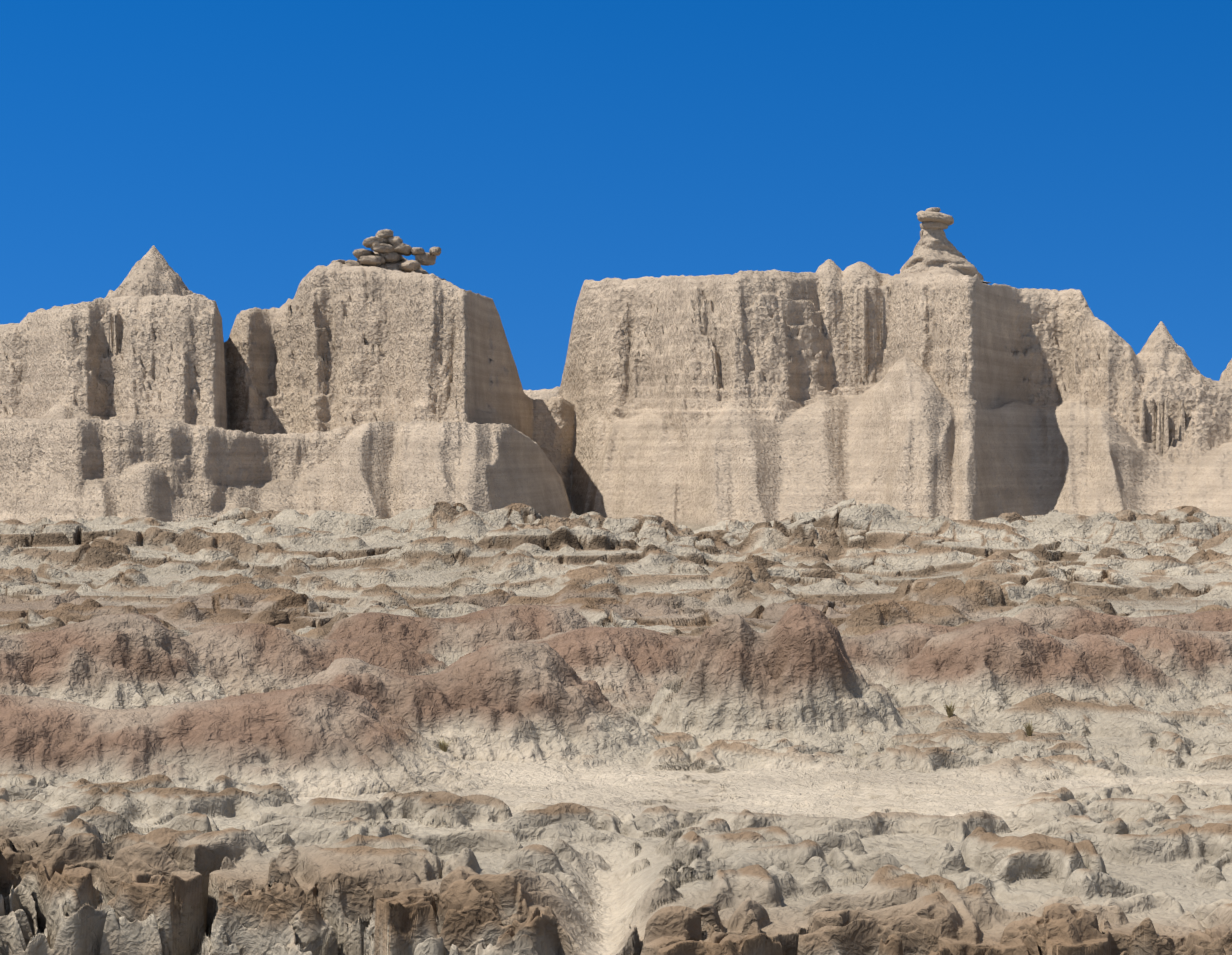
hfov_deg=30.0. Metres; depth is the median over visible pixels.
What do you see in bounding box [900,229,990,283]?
hoodoo spire
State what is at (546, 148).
sky
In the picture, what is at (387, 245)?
cap rocks
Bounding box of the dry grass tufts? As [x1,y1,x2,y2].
[437,701,1035,751]
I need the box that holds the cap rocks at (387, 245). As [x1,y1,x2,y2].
[331,229,440,271]
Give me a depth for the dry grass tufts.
43.60 m
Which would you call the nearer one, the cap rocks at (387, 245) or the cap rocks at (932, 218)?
the cap rocks at (387, 245)
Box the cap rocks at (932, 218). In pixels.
[916,207,953,229]
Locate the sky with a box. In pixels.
[0,0,1231,389]
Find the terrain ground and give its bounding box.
[0,245,1231,954]

